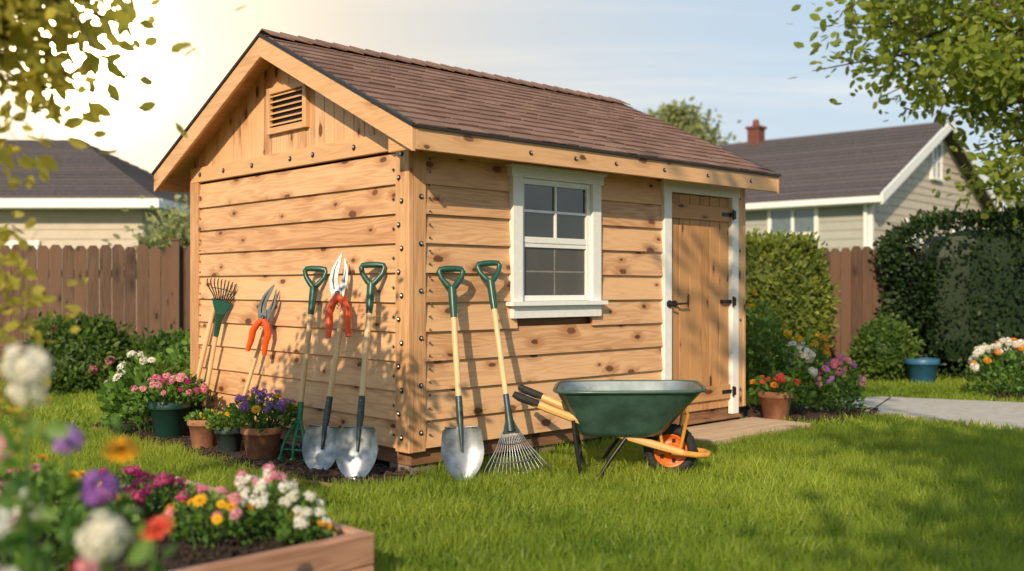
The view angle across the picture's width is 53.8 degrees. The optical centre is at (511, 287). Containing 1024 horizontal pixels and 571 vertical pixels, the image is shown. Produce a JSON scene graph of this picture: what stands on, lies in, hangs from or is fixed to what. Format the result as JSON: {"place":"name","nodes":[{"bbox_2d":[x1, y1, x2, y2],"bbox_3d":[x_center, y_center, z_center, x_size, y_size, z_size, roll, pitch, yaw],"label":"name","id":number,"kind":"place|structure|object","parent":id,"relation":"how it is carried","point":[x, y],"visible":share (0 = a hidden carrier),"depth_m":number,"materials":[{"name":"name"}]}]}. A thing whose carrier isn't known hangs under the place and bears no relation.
{"place":"outdoors","nodes":[
{"label":"outdoors","id":0,"kind":"place"},
{"bbox_2d":[0,209,186,337],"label":"walls","id":1,"kind":"structure","parent":0,"point":[75,228],"depth_m":21.98,"materials":[{"name":"beige wood"}]},
{"bbox_2d":[5,241,40,248],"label":"windows","id":2,"kind":"structure","parent":1,"relation":"attached to","point":[35,244],"depth_m":21.90,"materials":[{"name":"grey"}]},
{"bbox_2d":[0,140,189,214],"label":"roof","id":3,"kind":"structure","parent":1,"relation":"on","point":[88,177],"depth_m":22.54,"materials":[{"name":"grey"}]},
{"bbox_2d":[0,0,1023,207],"label":"sky","id":4,"kind":"structure","parent":0,"point":[737,58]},
{"bbox_2d":[1,379,1023,570],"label":"lawn","id":5,"kind":"structure","parent":0,"point":[377,461],"depth_m":5.02,"materials":[{"name":"green plant"}]},
{"bbox_2d":[17,310,141,396],"bbox_3d":[-4.787,0.886,11.250,1.478,1.326,1.124,0,0,0],"label":"bush","id":6,"kind":"object","parent":5,"relation":"on","point":[87,356],"visible":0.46,"depth_m":10.98,"materials":[{"name":"green plant"}]},
{"bbox_2d":[0,344,184,570],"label":"tall flower clump","id":7,"kind":"object","parent":5,"relation":"on","point":[33,556],"visible":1,"depth_m":2.10,"materials":[{"name":"multicoloured plant"}]},
{"bbox_2d":[0,238,189,381],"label":"wooden fence","id":8,"kind":"object","parent":5,"relation":"on","point":[163,288],"visible":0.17,"depth_m":12.41,"materials":[{"name":"brown wood"}]},
{"bbox_2d":[0,0,246,189],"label":"deciduous tree","id":9,"kind":"object","parent":5,"relation":"on","point":[20,32],"visible":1,"depth_m":3.48,"materials":[{"name":"green plant"}]},
{"bbox_2d":[101,193,189,278],"bbox_3d":[-5.901,-0.295,18.080,3.145,3.021,3.165,0,0,0],"label":"distant tree","id":10,"kind":"object","parent":5,"relation":"on","point":[164,234],"visible":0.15,"depth_m":17.35,"materials":[{"name":"green plant"}]},
{"bbox_2d":[118,323,189,386],"bbox_3d":[-3.854,0.975,11.371,1.404,1.150,1.096,0,0,0],"label":"flowering bush","id":11,"kind":"object","parent":5,"relation":"on","point":[154,345],"visible":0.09,"depth_m":11.16,"materials":[{"name":"green plant"}]},
{"bbox_2d":[155,333,189,390],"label":"leafy shrub","id":12,"kind":"object","parent":5,"relation":"on","point":[173,351],"visible":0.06,"depth_m":8.90,"materials":[{"name":"green plant"}]},
{"bbox_2d":[0,477,373,570],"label":"raised garden bed","id":13,"kind":"object","parent":5,"relation":"on","point":[345,548],"visible":0.23,"depth_m":3.70,"materials":[{"name":"brown wood"}]},
{"bbox_2d":[0,210,88,449],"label":"sapling","id":14,"kind":"object","parent":13,"relation":"on","point":[13,258],"visible":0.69,"depth_m":3.61,"materials":[{"name":"green plant"}]},
{"bbox_2d":[0,453,139,570],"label":"mixed bedding flowers","id":15,"kind":"object","parent":13,"relation":"on","point":[61,507],"visible":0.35,"depth_m":3.59,"materials":[{"name":"green plant"}]},
{"bbox_2d":[98,464,201,515],"bbox_3d":[-1.652,0.884,4.445,0.717,0.179,0.378,0,0,33],"label":"magenta primrose","id":16,"kind":"object","parent":13,"relation":"on","point":[148,491],"visible":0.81,"depth_m":4.36,"materials":[{"name":"pink plant"}]},
{"bbox_2d":[157,462,335,551],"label":"mixed bedding flowers","id":17,"kind":"object","parent":13,"relation":"on","point":[242,510],"visible":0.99,"depth_m":3.82,"materials":[{"name":"multicoloured plant"}]},
{"bbox_2d":[89,418,352,489],"bbox_3d":[-2.281,1.168,7.223,0.630,0.035,3.841,0,0,-36],"label":"bed edging","id":18,"kind":"object","parent":5,"relation":"on","point":[247,467],"visible":0.16,"depth_m":6.38,"materials":[{"name":"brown wood"}]},
{"bbox_2d":[93,418,420,486],"bbox_3d":[-2.082,1.146,7.342,0.717,0.059,3.860,0,0,-43],"label":"mulch bed","id":19,"kind":"object","parent":5,"relation":"on","point":[298,464],"visible":0.37,"depth_m":6.59,"materials":[{"name":"soil"}]},
{"bbox_2d":[97,348,207,431],"bbox_3d":[-2.870,0.821,8.056,0.848,0.682,0.844,0,0,0],"label":"flowering shrub","id":20,"kind":"object","parent":19,"relation":"on","point":[120,397],"visible":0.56,"depth_m":7.86,"materials":[{"name":"green plant"}]},
{"bbox_2d":[127,371,211,438],"bbox_3d":[-2.624,0.896,7.721,0.603,0.508,0.611,0,0,34],"label":"potted geranium","id":21,"kind":"object","parent":19,"relation":"on","point":[168,413],"visible":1,"depth_m":7.61,"materials":[{"name":"plastic"}]},
{"bbox_2d":[188,309,214,412],"bbox_3d":[-2.529,0.680,8.139,0.180,1.044,0.059,16,7,9],"label":"handle","id":22,"kind":"object","parent":19,"relation":"on","point":[205,345],"visible":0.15,"depth_m":8.11,"materials":[{"name":"brown wood"}]},
{"bbox_2d":[183,407,221,448],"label":"potted seedlings","id":23,"kind":"object","parent":19,"relation":"on","point":[201,435],"visible":0.9,"depth_m":7.17,"materials":[{"name":"ceramic"}]},
{"bbox_2d":[200,278,238,414],"bbox_3d":[-2.368,0.559,7.963,0.312,1.286,0.080,14,9,9],"label":"leaf rake","id":24,"kind":"object","parent":19,"relation":"on","point":[221,306],"visible":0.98,"depth_m":7.89,"materials":[{"name":"brown wood"}]},
{"bbox_2d":[205,407,245,452],"bbox_3d":[-1.972,0.992,7.037,0.343,0.315,0.326,0,0,0],"label":"potted marigold","id":25,"kind":"object","parent":19,"relation":"on","point":[229,440],"visible":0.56,"depth_m":6.96,"materials":[{"name":"plastic"}]},
{"bbox_2d":[238,318,269,408],"bbox_3d":[-1.954,0.680,7.511,0.032,1.074,0.032,21,10,9],"label":"lopper pole","id":26,"kind":"object","parent":19,"relation":"on","point":[253,365],"visible":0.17,"depth_m":7.48,"materials":[{"name":"brown wood"}]},
{"bbox_2d":[221,386,296,459],"bbox_3d":[-1.677,0.906,6.778,0.532,0.488,0.490,0,0,0],"label":"potted pansy","id":27,"kind":"object","parent":19,"relation":"on","point":[261,438],"visible":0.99,"depth_m":6.69,"materials":[{"name":"plant"}]},
{"bbox_2d":[277,266,327,460],"bbox_3d":[-1.401,0.518,6.809,0.224,1.369,0.084,3,-11,10],"label":"garden cultivator","id":28,"kind":"object","parent":19,"relation":"on","point":[313,290],"visible":0.83,"depth_m":6.82,"materials":[{"name":"green wood"}]},
{"bbox_2d":[302,288,348,469],"bbox_3d":[-1.161,0.593,6.511,0.250,1.224,0.060,3,-16,10],"label":"garden spade","id":29,"kind":"object","parent":19,"relation":"on","point":[318,446],"visible":0.85,"depth_m":6.42,"materials":[{"name":"silver wood"}]},
{"bbox_2d":[335,262,386,480],"bbox_3d":[-0.917,0.506,6.258,0.270,1.395,0.066,0,-15,10],"label":"garden spade","id":30,"kind":"object","parent":19,"relation":"on","point":[356,449],"visible":0.98,"depth_m":6.15,"materials":[{"name":"silver wood"}]},
{"bbox_2d":[436,266,483,481],"bbox_3d":[-0.339,0.519,6.249,0.265,1.370,0.066,-1,-15,-13],"label":"garden spade","id":31,"kind":"object","parent":5,"relation":"on","point":[462,448],"visible":0.97,"depth_m":6.15,"materials":[{"name":"silver wood"}]},
{"bbox_2d":[152,28,780,473],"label":"garden shed","id":32,"kind":"structure","parent":5,"relation":"on","point":[608,234],"depth_m":7.22,"materials":[{"name":"brown wood"}]},
{"bbox_2d":[245,285,276,355],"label":"pruning shears","id":33,"kind":"object","parent":32,"relation":"attached to","point":[264,314],"visible":1,"depth_m":7.33,"materials":[{"name":"orange metal"}]},
{"bbox_2d":[325,254,350,338],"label":"pruning shears","id":34,"kind":"object","parent":32,"relation":"attached to","point":[337,290],"visible":1,"depth_m":6.60,"materials":[{"name":"orange metal"}]},
{"bbox_2d":[505,163,607,318],"bbox_3d":[0.327,-0.314,7.147,0.965,1.048,0.095,0,0,-43],"label":"window","id":35,"kind":"structure","parent":32,"relation":"in","point":[555,221],"depth_m":7.15,"materials":[{"name":"white paint"}]},
{"bbox_2d":[660,179,740,425],"bbox_3d":[1.563,0.125,8.343,1.055,1.970,0.124,0,0,-43],"label":"door","id":36,"kind":"structure","parent":32,"relation":"in","point":[700,234],"depth_m":8.37,"materials":[{"name":"brown wood"}]},
{"bbox_2d":[475,260,548,477],"bbox_3d":[-0.063,0.502,6.420,0.421,1.451,0.064,-4,-19,-13],"label":"leaf rake","id":37,"kind":"object","parent":5,"relation":"on","point":[510,427],"visible":0.84,"depth_m":6.33,"materials":[{"name":"brown wood"}]},
{"bbox_2d":[512,380,711,480],"bbox_3d":[0.632,0.893,6.338,1.232,0.578,0.706,0,0,5],"label":"wheelbarrow","id":38,"kind":"object","parent":5,"relation":"on","point":[645,413],"visible":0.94,"depth_m":6.14,"materials":[{"name":"metal"}]},
{"bbox_2d":[644,97,740,144],"bbox_3d":[6.137,-3.160,39.998,5.863,8.753,5.358,0,0,0],"label":"distant tree","id":39,"kind":"object","parent":5,"relation":"on","point":[677,116],"visible":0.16,"depth_m":39.41,"materials":[{"name":"green plant"}]},
{"bbox_2d":[687,417,810,445],"bbox_3d":[1.779,1.155,8.126,1.420,0.050,0.573,0,0,-43],"label":"wooden step","id":40,"kind":"object","parent":5,"relation":"on","point":[712,433],"visible":0.52,"depth_m":8.09,"materials":[{"name":"brown wood"}]},
{"bbox_2d":[746,227,841,380],"bbox_3d":[3.273,0.249,12.559,1.630,2.010,1.200,0,0,0],"label":"arborvitae shrub","id":41,"kind":"object","parent":5,"relation":"on","point":[787,280],"visible":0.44,"depth_m":12.24,"materials":[{"name":"green plant"}]},
{"bbox_2d":[734,402,879,422],"bbox_3d":[2.619,1.146,9.351,1.739,0.061,1.150,0,0,-30],"label":"mulch bed","id":42,"kind":"object","parent":5,"relation":"on","point":[753,410],"visible":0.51,"depth_m":9.17,"materials":[{"name":"soil"}]},
{"bbox_2d":[746,290,794,408],"bbox_3d":[2.352,0.591,9.542,0.676,1.140,0.677,0,0,0],"label":"tall perennial","id":43,"kind":"object","parent":42,"relation":"on","point":[772,338],"visible":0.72,"depth_m":9.45,"materials":[{"name":"green plant"}]},
{"bbox_2d":[748,370,803,419],"bbox_3d":[2.299,0.934,8.806,0.482,0.431,0.463,0,0,0],"label":"potted marigold","id":44,"kind":"object","parent":42,"relation":"on","point":[775,395],"visible":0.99,"depth_m":8.70,"materials":[{"name":"ceramic"}]},
{"bbox_2d":[764,339,817,411],"bbox_3d":[2.566,0.820,9.251,0.485,0.683,0.507,0,0,0],"label":"white hydrangea","id":45,"kind":"object","parent":42,"relation":"on","point":[806,353],"visible":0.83,"depth_m":9.19,"materials":[{"name":"green plant"}]},
{"bbox_2d":[791,328,832,409],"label":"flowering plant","id":46,"kind":"object","parent":42,"relation":"on","point":[819,338],"visible":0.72,"depth_m":9.36,"materials":[{"name":"green plant"}]},
{"bbox_2d":[813,354,866,412],"bbox_3d":[3.019,0.881,9.304,0.482,0.561,0.489,0,0,0],"label":"pink phlox","id":47,"kind":"object","parent":42,"relation":"on","point":[852,382],"visible":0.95,"depth_m":9.23,"materials":[{"name":"green plant"}]},
{"bbox_2d":[746,138,988,251],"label":"walls","id":48,"kind":"structure","parent":5,"relation":"on","point":[840,228],"depth_m":26.73,"materials":[{"name":"grey wood"}]},
{"bbox_2d":[717,120,1003,247],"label":"roof","id":49,"kind":"structure","parent":48,"relation":"on","point":[865,168],"depth_m":27.40,"materials":[{"name":"grey"}]},
{"bbox_2d":[745,119,766,144],"bbox_3d":[7.744,-4.745,32.012,0.500,1.150,0.500,0,0,41],"label":"chimney","id":50,"kind":"object","parent":49,"relation":"on","point":[756,132],"visible":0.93,"depth_m":31.87,"materials":[{"name":"red brick"}]},
{"bbox_2d":[766,142,964,249],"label":"windows","id":51,"kind":"structure","parent":48,"relation":"attached to","point":[797,220],"depth_m":26.49,"materials":[{"name":"grey"}]},
{"bbox_2d":[843,312,924,382],"bbox_3d":[4.647,0.774,12.576,0.928,0.942,0.858,0,0,37],"label":"round shrub","id":52,"kind":"object","parent":5,"relation":"on","point":[880,350],"visible":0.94,"depth_m":12.41,"materials":[{"name":"green plant"}]},
{"bbox_2d":[757,246,1022,373],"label":"wooden fence","id":53,"kind":"object","parent":5,"relation":"on","point":[854,270],"visible":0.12,"depth_m":13.50,"materials":[{"name":"brown wood"}]},
{"bbox_2d":[786,0,1023,225],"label":"deciduous tree","id":54,"kind":"object","parent":5,"relation":"on","point":[992,75],"visible":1,"depth_m":12.28,"materials":[{"name":"green plant"}]},
{"bbox_2d":[904,357,939,383],"bbox_3d":[4.980,1.020,12.250,0.400,0.320,0.400,0,0,0],"label":"blue planter","id":55,"kind":"object","parent":5,"relation":"on","point":[923,369],"visible":0.76,"depth_m":12.11,"materials":[{"name":"ceramic"}]},
{"bbox_2d":[869,204,1023,379],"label":"clipped hedge","id":56,"kind":"object","parent":5,"relation":"on","point":[963,292],"visible":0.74,"depth_m":12.66,"materials":[{"name":"green plant"}]},
{"bbox_2d":[984,166,1023,228],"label":"distant trees","id":57,"kind":"object","parent":5,"relation":"on","point":[1008,202],"visible":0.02,"depth_m":38.39,"materials":[{"name":"green plant"}]},
{"bbox_2d":[985,391,1023,400],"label":"mulch bed","id":58,"kind":"object","parent":5,"relation":"on","point":[1005,395],"visible":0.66,"depth_m":10.62,"materials":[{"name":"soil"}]},
{"bbox_2d":[964,337,1023,395],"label":"white rose bush","id":59,"kind":"object","parent":58,"relation":"on","point":[987,368],"visible":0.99,"depth_m":10.70,"materials":[{"name":"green plant"}]},
{"bbox_2d":[829,397,1023,431],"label":"concrete path","id":60,"kind":"structure","parent":0,"point":[999,412],"depth_m":9.47,"materials":[{"name":"concrete"}]}
]}

